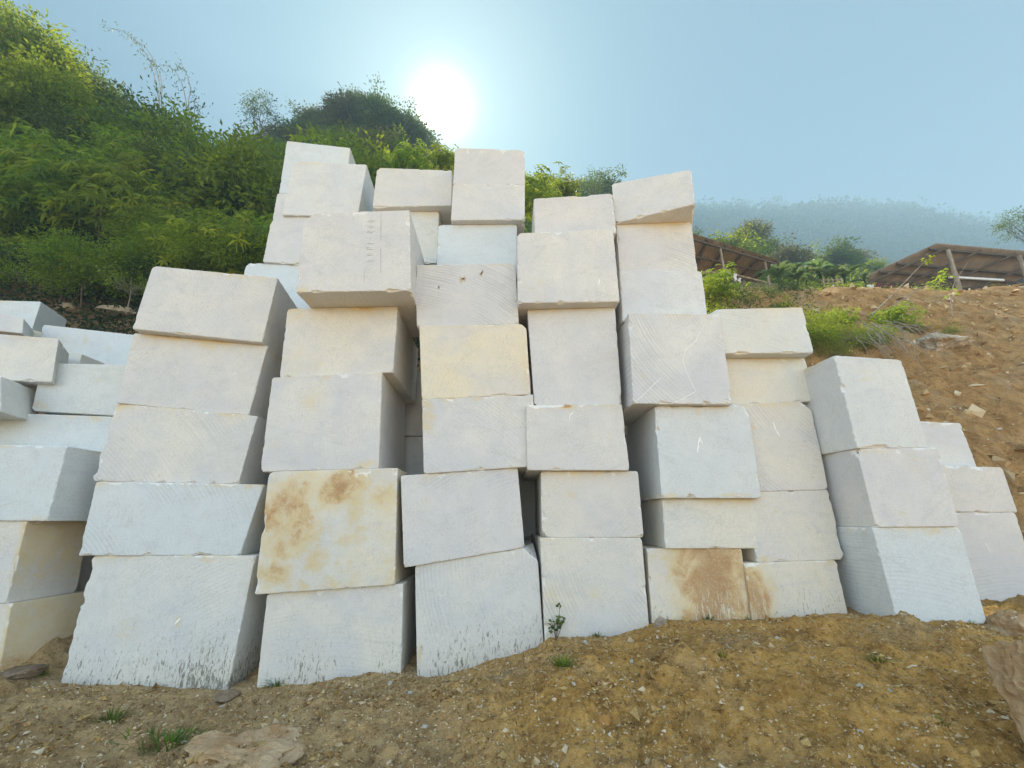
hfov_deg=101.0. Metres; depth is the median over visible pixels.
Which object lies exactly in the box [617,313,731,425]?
marble block
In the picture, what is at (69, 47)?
broadleaf tree
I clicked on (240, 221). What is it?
leafy shrub
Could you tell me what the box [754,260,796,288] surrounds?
banana plant
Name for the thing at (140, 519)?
marble block
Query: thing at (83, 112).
leafy shrub
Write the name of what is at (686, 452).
marble block
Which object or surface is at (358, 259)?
marble block
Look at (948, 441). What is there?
marble block
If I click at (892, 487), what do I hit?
marble block
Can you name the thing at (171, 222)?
bushy shrub
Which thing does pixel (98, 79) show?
broadleaf tree
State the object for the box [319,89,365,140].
ridge tree
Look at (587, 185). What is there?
slender tree
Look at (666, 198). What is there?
marble block
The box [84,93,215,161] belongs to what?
broadleaf tree
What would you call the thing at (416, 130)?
ridge tree
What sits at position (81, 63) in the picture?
broadleaf tree
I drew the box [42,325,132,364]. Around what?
marble block
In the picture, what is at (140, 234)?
bushy shrub
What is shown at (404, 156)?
leafy shrub
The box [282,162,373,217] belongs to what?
marble block
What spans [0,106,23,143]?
broadleaf tree
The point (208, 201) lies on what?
leafy shrub
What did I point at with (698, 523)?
marble block
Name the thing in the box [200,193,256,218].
leafy shrub
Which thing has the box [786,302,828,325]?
scrubby bush
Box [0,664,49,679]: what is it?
flat stone
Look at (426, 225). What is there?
marble block
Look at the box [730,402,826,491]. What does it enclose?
marble block
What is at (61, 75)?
broadleaf tree
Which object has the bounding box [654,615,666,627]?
rubble stone
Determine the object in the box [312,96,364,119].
ridge tree
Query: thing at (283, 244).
marble block
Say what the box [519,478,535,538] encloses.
marble block
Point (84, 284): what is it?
scrubby bush
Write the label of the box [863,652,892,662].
grass tuft
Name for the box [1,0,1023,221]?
sky
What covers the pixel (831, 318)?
bushy shrub
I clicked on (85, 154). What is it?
leafy shrub
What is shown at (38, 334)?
marble block
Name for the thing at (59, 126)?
broadleaf tree
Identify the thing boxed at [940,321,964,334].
scrubby bush
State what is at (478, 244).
marble block
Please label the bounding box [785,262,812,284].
banana plant
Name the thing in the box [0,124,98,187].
leafy shrub
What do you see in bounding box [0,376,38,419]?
marble block
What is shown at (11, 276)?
scrubby bush
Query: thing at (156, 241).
bushy shrub
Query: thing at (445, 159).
leafy shrub
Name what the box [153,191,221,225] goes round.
broadleaf tree
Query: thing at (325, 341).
marble block
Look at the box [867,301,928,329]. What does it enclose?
leafy shrub
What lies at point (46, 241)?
bushy shrub
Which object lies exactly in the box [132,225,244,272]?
bushy shrub
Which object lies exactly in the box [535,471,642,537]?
marble block
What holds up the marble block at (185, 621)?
on the ground at (782, 694)
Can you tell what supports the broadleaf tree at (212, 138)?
on the ground at (782, 694)
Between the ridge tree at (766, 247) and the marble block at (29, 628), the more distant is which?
the ridge tree at (766, 247)
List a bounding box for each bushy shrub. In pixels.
[0,211,133,302]
[0,249,38,287]
[18,234,117,305]
[20,124,104,164]
[29,236,139,306]
[72,212,191,294]
[92,233,154,267]
[94,187,182,256]
[111,208,216,266]
[119,217,183,254]
[119,217,188,265]
[126,200,223,255]
[131,223,212,264]
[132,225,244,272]
[185,214,272,273]
[189,210,267,274]
[803,310,857,358]
[804,303,855,342]
[850,313,906,348]
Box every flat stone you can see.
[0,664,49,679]
[94,305,137,316]
[213,689,241,701]
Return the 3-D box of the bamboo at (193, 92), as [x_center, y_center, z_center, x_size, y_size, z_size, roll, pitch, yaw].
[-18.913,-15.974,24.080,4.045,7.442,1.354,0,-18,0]
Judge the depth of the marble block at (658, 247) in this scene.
5.95 m
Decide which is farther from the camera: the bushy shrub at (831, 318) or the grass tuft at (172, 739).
the bushy shrub at (831, 318)
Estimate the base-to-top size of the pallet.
0.453 m
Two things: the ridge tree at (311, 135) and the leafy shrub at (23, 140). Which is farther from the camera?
the ridge tree at (311, 135)
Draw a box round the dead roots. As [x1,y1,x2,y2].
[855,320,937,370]
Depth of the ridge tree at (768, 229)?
46.68 m
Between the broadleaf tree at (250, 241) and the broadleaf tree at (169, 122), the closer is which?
the broadleaf tree at (250, 241)
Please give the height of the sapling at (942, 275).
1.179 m
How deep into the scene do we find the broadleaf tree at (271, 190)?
14.74 m
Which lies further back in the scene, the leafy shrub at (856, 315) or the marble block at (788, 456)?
the leafy shrub at (856, 315)
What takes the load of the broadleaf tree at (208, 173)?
on the ground at (782, 694)
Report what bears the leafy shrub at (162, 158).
on the ground at (782, 694)
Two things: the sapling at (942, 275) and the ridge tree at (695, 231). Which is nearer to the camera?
the sapling at (942, 275)
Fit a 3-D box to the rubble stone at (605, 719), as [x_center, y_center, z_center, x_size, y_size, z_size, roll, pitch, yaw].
[0.642,2.341,2.928,0.090,0.092,0.103,-11,-21,30]
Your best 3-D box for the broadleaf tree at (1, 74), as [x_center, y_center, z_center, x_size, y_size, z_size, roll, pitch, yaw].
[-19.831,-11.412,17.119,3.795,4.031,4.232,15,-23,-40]
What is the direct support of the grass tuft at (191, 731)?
on the ground at (782, 694)
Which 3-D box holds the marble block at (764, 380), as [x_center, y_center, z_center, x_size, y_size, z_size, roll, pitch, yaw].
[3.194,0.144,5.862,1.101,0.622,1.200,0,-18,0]
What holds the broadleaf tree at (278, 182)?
on the ground at (782, 694)
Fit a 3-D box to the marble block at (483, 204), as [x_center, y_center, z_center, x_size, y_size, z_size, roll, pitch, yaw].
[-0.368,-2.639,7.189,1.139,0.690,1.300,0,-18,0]
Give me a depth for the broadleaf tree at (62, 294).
10.72 m
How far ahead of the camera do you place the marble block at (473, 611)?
4.51 m
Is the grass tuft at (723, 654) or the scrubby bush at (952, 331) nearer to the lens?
the grass tuft at (723, 654)
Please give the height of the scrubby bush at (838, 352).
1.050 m
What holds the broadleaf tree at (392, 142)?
on the ground at (782, 694)
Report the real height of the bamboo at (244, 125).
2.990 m
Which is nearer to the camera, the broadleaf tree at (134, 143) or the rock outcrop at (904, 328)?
the rock outcrop at (904, 328)
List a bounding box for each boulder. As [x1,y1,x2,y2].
[184,722,308,767]
[976,609,1023,636]
[982,640,1023,742]
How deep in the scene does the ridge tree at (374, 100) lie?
48.69 m
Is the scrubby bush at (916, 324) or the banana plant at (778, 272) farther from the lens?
the banana plant at (778, 272)
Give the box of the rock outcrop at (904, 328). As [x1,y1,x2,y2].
[895,324,934,333]
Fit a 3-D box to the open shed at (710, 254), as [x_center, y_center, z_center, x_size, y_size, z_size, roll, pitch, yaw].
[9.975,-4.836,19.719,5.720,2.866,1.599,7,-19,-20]
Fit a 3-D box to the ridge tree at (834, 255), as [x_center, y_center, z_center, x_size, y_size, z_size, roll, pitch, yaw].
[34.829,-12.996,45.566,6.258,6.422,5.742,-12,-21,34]
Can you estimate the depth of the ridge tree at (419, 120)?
56.62 m
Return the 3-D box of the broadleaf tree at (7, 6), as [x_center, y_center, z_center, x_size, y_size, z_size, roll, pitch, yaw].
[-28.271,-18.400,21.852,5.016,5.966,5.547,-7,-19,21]
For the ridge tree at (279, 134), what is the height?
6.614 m
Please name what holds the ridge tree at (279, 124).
on the ground at (782, 694)
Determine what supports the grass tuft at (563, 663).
on the ground at (782, 694)
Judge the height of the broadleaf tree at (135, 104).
5.617 m
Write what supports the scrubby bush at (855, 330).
on the ground at (782, 694)
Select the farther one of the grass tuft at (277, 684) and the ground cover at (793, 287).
the ground cover at (793, 287)
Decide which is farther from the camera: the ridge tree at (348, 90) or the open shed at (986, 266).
the ridge tree at (348, 90)
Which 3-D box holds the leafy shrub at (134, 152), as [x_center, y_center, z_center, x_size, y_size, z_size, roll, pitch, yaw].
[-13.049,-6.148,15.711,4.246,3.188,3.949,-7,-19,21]
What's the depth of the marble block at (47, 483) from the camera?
4.78 m
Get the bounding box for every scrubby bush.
[0,250,43,284]
[28,264,108,302]
[32,264,132,303]
[59,224,132,299]
[72,250,150,315]
[705,297,740,313]
[738,287,761,302]
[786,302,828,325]
[808,333,865,359]
[823,315,883,349]
[893,311,941,332]
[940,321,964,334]
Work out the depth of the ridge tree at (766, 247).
44.23 m
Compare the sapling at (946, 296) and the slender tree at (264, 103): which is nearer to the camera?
the sapling at (946, 296)
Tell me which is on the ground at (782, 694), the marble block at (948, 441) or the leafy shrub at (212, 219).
the leafy shrub at (212, 219)
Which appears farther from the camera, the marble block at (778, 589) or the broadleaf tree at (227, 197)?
the broadleaf tree at (227, 197)
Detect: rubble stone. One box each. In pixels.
[53,302,83,313]
[598,714,611,726]
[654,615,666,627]
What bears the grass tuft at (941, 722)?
on the ground at (782, 694)
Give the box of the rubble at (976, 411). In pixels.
[795,282,1023,533]
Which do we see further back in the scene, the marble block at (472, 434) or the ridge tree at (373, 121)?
the ridge tree at (373, 121)
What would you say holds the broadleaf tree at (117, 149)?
on the ground at (782, 694)
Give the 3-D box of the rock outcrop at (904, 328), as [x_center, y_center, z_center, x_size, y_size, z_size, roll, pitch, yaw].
[10.550,-1.373,11.226,1.192,0.400,0.899,7,-19,-21]
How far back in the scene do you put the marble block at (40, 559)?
4.71 m
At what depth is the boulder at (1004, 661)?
2.58 m
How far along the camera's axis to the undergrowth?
10.74 m
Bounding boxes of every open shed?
[693,234,779,287]
[859,243,1023,290]
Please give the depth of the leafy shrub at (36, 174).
12.39 m
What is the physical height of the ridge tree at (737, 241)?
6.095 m
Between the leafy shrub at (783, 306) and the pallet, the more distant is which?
the pallet
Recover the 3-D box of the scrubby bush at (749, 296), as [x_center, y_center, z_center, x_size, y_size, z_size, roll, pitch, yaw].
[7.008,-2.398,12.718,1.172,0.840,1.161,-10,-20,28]
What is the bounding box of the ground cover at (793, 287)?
[705,277,823,323]
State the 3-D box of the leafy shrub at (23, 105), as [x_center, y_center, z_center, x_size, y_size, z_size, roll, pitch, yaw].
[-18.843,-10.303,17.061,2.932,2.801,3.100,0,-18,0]
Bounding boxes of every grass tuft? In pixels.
[32,668,57,676]
[84,705,143,724]
[101,723,222,756]
[175,725,210,741]
[260,678,283,686]
[542,652,580,669]
[717,650,729,658]
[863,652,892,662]
[934,713,954,725]
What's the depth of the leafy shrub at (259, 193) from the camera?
14.98 m
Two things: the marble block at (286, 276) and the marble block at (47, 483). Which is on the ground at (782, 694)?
the marble block at (286, 276)
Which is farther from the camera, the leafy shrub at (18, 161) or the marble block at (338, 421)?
the leafy shrub at (18, 161)
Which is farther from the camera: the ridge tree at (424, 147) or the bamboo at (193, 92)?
the ridge tree at (424, 147)
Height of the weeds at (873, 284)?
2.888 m
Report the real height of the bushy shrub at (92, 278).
1.873 m
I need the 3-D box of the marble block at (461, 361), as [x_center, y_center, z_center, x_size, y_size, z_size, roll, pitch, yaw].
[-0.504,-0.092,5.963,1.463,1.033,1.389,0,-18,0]
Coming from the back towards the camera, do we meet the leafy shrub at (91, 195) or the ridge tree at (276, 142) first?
the ridge tree at (276, 142)
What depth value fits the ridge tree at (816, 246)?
47.69 m
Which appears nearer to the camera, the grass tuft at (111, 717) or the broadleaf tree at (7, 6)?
the grass tuft at (111, 717)
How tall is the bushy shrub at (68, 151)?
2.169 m
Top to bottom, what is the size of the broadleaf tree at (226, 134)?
5.969 m
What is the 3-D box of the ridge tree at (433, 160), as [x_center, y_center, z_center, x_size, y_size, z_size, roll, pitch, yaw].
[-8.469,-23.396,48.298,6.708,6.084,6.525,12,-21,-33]
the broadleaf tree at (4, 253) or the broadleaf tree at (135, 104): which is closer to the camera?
the broadleaf tree at (4, 253)
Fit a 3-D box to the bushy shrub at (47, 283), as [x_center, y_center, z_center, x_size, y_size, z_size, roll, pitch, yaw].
[-11.449,-2.597,11.359,2.732,2.232,2.643,0,-18,1]
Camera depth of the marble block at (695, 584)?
4.59 m
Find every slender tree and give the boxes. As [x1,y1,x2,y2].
[234,88,296,138]
[577,164,612,196]
[987,205,1023,243]
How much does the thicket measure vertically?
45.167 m
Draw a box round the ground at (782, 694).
[0,206,1023,767]
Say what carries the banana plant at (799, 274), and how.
on the ground at (782, 694)
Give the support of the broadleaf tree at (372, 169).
on the ground at (782, 694)
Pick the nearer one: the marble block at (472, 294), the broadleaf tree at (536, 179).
the marble block at (472, 294)
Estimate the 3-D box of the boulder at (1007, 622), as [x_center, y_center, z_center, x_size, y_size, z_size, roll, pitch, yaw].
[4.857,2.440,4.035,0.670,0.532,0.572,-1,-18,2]
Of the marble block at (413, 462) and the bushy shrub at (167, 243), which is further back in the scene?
the bushy shrub at (167, 243)
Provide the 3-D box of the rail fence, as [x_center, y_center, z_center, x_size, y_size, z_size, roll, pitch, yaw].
[7.697,-3.558,14.555,2.390,0.863,0.149,1,-18,-3]
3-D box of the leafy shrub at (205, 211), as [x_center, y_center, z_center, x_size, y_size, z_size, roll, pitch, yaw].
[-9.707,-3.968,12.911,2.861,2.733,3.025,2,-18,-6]
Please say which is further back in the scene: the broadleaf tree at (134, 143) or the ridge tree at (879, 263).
the ridge tree at (879, 263)
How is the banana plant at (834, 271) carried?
on the ground at (782, 694)
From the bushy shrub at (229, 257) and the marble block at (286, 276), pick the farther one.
the bushy shrub at (229, 257)
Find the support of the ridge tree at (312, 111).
on the ground at (782, 694)
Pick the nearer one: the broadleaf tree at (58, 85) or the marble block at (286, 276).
the marble block at (286, 276)
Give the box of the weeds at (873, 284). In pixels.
[738,276,1019,292]
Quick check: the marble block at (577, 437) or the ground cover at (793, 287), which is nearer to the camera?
the marble block at (577, 437)
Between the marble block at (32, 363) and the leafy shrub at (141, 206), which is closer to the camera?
the marble block at (32, 363)
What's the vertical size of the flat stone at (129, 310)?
0.182 m
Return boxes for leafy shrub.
[0,86,85,129]
[0,116,90,157]
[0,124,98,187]
[0,142,115,235]
[0,146,80,206]
[0,179,54,254]
[5,123,120,176]
[23,142,178,248]
[41,107,108,150]
[52,152,179,231]
[75,150,139,188]
[86,121,173,150]
[88,127,211,173]
[95,194,180,244]
[112,149,202,201]
[128,230,265,280]
[135,208,226,242]
[137,143,219,187]
[137,213,267,271]
[138,169,231,219]
[184,205,273,234]
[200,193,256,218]
[201,196,227,220]
[226,211,272,272]
[244,214,270,233]
[253,182,275,208]
[382,138,437,169]
[414,144,458,178]
[524,161,564,228]
[535,165,584,196]
[701,261,751,289]
[703,269,742,308]
[770,295,806,309]
[814,306,860,328]
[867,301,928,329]
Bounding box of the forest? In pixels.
[692,194,1023,266]
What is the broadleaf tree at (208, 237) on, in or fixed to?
on the ground at (782, 694)
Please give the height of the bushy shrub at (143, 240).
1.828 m
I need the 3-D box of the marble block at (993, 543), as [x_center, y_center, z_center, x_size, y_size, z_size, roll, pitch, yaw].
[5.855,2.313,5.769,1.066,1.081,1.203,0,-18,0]
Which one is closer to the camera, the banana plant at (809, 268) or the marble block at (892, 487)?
the marble block at (892, 487)
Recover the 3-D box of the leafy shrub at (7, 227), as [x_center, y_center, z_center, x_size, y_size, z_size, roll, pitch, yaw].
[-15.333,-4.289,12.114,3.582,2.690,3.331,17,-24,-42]
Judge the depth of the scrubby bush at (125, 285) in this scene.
10.51 m
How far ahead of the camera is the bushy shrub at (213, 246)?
10.90 m
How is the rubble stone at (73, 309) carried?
on the ground at (782, 694)
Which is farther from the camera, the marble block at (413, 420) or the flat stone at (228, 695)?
the marble block at (413, 420)
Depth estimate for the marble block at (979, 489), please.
5.44 m
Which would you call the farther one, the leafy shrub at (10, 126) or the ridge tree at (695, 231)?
the ridge tree at (695, 231)
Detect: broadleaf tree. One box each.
[0,0,24,21]
[0,0,105,118]
[0,7,29,60]
[0,38,122,132]
[0,50,80,121]
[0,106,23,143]
[0,236,35,268]
[6,15,95,76]
[12,53,90,109]
[12,91,104,155]
[24,238,85,301]
[44,39,107,79]
[49,39,135,121]
[52,120,128,154]
[68,119,176,169]
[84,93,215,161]
[96,90,143,123]
[98,75,206,147]
[106,244,159,304]
[108,97,212,147]
[108,124,207,193]
[121,242,166,300]
[143,111,284,224]
[152,138,273,220]
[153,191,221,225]
[155,119,281,193]
[187,222,236,271]
[193,127,262,160]
[202,149,280,195]
[223,215,267,261]
[247,135,294,166]
[267,179,279,198]
[280,120,382,183]
[282,121,383,164]
[337,114,416,163]
[348,130,400,189]
[358,123,430,161]
[363,159,390,187]
[525,168,551,217]
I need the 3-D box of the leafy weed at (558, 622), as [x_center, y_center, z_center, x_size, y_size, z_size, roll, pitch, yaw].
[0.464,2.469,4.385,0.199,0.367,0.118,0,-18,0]
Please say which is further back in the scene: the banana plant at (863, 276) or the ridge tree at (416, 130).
the ridge tree at (416, 130)
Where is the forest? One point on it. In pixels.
(829, 226)
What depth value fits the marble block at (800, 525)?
4.75 m
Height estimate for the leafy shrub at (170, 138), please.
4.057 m
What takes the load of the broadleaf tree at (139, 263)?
on the ground at (782, 694)
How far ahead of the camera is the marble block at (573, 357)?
5.37 m
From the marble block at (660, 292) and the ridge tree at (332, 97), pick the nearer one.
the marble block at (660, 292)
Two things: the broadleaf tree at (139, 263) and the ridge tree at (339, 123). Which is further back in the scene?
the ridge tree at (339, 123)
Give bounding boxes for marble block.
[0,301,66,331]
[0,313,33,336]
[0,334,68,390]
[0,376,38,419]
[0,414,112,451]
[0,445,100,520]
[0,521,86,603]
[0,590,84,671]
[32,363,125,416]
[33,330,42,336]
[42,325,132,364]
[61,552,267,689]
[68,353,103,363]
[76,555,94,589]
[79,481,266,555]
[93,404,269,484]
[117,333,281,420]
[133,266,297,359]
[244,263,309,307]
[255,468,415,593]
[257,572,415,686]
[261,372,404,473]
[263,217,308,265]
[273,194,286,219]
[279,141,354,193]
[280,307,417,403]
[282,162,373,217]
[296,210,424,337]
[361,211,441,264]
[373,168,453,224]
[401,468,523,566]
[404,437,423,474]
[405,372,422,436]
[415,539,542,676]
[416,263,518,331]
[419,324,529,399]
[422,395,533,477]
[437,224,516,268]
[451,184,524,235]
[453,148,524,185]
[516,229,619,330]
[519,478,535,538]
[522,404,628,480]
[527,308,620,404]
[531,194,615,237]
[531,533,648,639]
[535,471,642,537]
[612,170,694,225]
[614,222,696,276]
[615,270,706,332]
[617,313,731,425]
[626,406,760,500]
[640,499,757,548]
[642,544,749,622]
[710,307,812,358]
[726,358,809,403]
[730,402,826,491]
[741,490,842,561]
[743,560,846,619]
[804,356,926,455]
[822,448,957,526]
[834,526,985,623]
[920,421,976,466]
[942,465,1016,512]
[955,512,1023,600]
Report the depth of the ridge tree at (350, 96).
54.80 m
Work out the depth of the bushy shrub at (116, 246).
10.73 m
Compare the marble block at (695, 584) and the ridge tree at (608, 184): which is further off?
the ridge tree at (608, 184)
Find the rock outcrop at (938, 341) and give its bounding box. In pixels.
[916,332,974,350]
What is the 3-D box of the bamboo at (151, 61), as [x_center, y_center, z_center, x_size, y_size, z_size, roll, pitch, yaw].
[-23.559,-18.415,25.854,6.115,10.606,1.230,0,-18,0]
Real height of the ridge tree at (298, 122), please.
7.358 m
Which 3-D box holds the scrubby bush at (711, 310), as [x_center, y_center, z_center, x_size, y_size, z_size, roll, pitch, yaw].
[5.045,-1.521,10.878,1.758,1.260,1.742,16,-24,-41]
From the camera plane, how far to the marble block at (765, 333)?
5.31 m
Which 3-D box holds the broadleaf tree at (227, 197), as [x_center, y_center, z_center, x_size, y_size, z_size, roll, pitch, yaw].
[-10.939,-6.122,15.512,4.794,5.002,4.344,5,-18,-16]
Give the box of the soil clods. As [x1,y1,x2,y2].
[0,615,1023,767]
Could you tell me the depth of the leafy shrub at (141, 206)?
12.56 m
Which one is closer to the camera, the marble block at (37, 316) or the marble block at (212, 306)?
the marble block at (212, 306)
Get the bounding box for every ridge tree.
[239,125,278,145]
[257,118,305,148]
[261,129,285,154]
[263,115,299,132]
[279,107,314,131]
[281,99,316,123]
[284,125,328,143]
[289,100,329,123]
[294,114,330,133]
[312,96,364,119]
[312,109,343,133]
[317,111,361,141]
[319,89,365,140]
[322,90,348,118]
[326,88,370,107]
[334,81,366,100]
[345,71,414,138]
[346,102,397,136]
[380,95,443,149]
[399,99,437,140]
[417,141,453,168]
[422,150,453,176]
[565,169,600,196]
[576,163,627,196]
[693,225,724,238]
[708,223,767,255]
[731,217,775,244]
[742,231,780,256]
[761,231,797,255]
[765,240,816,266]
[793,239,822,261]
[812,235,874,273]
[840,244,885,263]
[855,255,895,273]
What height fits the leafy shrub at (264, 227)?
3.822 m
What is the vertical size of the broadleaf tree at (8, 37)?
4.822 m
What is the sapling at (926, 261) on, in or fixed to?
on the ground at (782, 694)
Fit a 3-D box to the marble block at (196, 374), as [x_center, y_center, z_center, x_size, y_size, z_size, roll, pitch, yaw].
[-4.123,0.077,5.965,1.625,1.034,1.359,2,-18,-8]
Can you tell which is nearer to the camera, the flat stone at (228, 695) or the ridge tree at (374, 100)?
the flat stone at (228, 695)
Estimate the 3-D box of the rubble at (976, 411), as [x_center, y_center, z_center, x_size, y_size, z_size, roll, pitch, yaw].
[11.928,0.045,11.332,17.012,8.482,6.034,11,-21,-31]
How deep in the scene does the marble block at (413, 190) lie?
7.26 m
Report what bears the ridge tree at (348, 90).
on the ground at (782, 694)
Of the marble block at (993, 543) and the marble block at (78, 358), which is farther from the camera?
the marble block at (78, 358)
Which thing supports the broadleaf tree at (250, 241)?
on the ground at (782, 694)
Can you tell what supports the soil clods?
on the ground at (782, 694)
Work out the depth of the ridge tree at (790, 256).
38.86 m
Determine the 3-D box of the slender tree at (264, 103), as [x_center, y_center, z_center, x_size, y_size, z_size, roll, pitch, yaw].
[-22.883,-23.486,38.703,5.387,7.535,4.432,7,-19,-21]
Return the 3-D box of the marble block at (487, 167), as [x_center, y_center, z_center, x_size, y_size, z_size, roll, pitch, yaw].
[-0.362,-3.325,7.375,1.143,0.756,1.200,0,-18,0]
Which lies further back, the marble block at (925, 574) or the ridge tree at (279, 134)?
the ridge tree at (279, 134)
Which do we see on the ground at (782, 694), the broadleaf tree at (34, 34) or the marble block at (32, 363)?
the broadleaf tree at (34, 34)
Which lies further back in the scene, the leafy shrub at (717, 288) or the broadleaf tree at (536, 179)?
the broadleaf tree at (536, 179)
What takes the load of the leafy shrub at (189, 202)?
on the ground at (782, 694)
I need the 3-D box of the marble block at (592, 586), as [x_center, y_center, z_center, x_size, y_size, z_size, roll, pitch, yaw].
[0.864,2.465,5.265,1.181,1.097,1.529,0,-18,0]
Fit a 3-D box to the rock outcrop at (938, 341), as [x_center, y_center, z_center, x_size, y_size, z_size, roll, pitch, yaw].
[10.476,-0.950,10.361,1.081,0.675,0.922,0,-18,0]
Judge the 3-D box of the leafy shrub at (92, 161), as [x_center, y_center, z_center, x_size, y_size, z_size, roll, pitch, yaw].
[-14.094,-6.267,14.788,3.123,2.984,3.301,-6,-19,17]
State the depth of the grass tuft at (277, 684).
4.25 m
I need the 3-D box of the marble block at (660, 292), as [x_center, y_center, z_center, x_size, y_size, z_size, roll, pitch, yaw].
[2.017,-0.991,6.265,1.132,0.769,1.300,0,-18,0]
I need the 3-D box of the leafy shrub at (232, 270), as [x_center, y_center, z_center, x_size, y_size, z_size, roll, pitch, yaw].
[-7.444,-2.833,11.978,3.849,3.108,4.138,-7,-19,20]
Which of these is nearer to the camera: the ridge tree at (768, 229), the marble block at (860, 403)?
the marble block at (860, 403)
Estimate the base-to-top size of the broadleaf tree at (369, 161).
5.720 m
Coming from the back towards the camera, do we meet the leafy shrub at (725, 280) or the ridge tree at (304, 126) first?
the ridge tree at (304, 126)
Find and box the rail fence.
[702,269,768,284]
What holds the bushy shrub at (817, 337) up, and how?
on the ground at (782, 694)
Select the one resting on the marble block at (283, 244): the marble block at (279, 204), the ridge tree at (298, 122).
the marble block at (279, 204)
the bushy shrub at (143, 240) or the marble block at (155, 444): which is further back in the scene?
the bushy shrub at (143, 240)
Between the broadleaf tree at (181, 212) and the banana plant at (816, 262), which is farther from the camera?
the banana plant at (816, 262)
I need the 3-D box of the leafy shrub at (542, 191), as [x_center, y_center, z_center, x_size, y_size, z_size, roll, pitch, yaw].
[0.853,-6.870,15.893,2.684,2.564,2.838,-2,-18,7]
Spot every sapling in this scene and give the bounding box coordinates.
[871,254,935,314]
[888,268,956,308]
[943,262,967,315]
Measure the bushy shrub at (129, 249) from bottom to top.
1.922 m
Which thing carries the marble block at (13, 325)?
on the marble block at (32, 363)
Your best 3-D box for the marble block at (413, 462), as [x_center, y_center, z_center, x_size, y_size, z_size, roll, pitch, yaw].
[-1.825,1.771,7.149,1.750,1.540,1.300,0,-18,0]
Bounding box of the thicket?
[352,136,877,287]
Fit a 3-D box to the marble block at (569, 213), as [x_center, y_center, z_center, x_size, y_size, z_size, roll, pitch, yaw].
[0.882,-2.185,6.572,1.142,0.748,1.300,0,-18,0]
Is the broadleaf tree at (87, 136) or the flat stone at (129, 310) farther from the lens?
the broadleaf tree at (87, 136)
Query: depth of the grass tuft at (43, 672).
4.35 m
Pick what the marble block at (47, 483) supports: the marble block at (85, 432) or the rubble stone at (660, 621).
the marble block at (85, 432)
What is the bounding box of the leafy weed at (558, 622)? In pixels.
[548,602,565,639]
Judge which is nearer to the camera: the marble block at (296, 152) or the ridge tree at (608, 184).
the marble block at (296, 152)
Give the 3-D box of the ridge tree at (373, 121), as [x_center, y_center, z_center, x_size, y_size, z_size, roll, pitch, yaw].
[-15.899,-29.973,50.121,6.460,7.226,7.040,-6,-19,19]
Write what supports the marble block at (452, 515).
on the marble block at (473, 611)
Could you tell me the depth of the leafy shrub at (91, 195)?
12.35 m
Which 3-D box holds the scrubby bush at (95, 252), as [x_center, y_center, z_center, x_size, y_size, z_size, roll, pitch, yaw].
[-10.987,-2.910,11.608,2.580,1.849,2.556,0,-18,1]
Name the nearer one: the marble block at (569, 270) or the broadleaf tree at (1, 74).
the marble block at (569, 270)
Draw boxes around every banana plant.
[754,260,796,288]
[782,267,811,288]
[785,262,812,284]
[797,265,824,285]
[800,257,833,288]
[814,264,851,285]
[833,264,867,285]
[850,271,870,287]
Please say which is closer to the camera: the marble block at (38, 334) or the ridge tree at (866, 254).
the marble block at (38, 334)
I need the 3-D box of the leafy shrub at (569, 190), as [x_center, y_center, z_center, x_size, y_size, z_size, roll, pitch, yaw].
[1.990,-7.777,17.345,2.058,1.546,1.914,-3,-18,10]
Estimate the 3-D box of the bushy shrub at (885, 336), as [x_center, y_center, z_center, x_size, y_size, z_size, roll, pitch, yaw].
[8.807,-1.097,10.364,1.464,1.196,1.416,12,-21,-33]
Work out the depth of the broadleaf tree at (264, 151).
24.88 m
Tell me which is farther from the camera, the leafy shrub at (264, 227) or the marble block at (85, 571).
the leafy shrub at (264, 227)
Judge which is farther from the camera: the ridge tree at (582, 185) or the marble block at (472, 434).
the ridge tree at (582, 185)
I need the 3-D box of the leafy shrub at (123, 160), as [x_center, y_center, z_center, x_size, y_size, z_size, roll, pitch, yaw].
[-12.974,-5.557,14.229,4.170,3.132,3.879,6,-19,-19]
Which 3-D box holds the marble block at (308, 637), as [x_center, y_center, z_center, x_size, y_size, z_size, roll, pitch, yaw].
[-1.897,2.867,5.095,1.523,1.024,1.489,0,-18,0]
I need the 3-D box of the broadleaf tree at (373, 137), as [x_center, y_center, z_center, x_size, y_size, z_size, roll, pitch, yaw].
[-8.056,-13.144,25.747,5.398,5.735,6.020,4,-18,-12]
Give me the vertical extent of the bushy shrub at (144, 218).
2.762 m
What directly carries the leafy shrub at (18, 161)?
on the ground at (782, 694)
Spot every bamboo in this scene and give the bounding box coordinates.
[100,19,171,115]
[149,52,212,127]
[224,116,261,139]
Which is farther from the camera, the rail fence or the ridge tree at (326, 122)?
the ridge tree at (326, 122)
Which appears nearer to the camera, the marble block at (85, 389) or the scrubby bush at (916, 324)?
the marble block at (85, 389)
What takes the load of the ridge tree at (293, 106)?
on the ground at (782, 694)
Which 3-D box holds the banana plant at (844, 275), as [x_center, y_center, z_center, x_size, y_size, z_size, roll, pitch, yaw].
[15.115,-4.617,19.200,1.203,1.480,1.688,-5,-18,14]
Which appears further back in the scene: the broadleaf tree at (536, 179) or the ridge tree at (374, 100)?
the ridge tree at (374, 100)
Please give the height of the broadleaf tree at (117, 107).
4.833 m
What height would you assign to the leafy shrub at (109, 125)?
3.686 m
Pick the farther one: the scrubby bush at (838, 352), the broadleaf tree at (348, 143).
the broadleaf tree at (348, 143)
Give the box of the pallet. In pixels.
[820,278,843,288]
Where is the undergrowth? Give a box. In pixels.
[0,117,419,367]

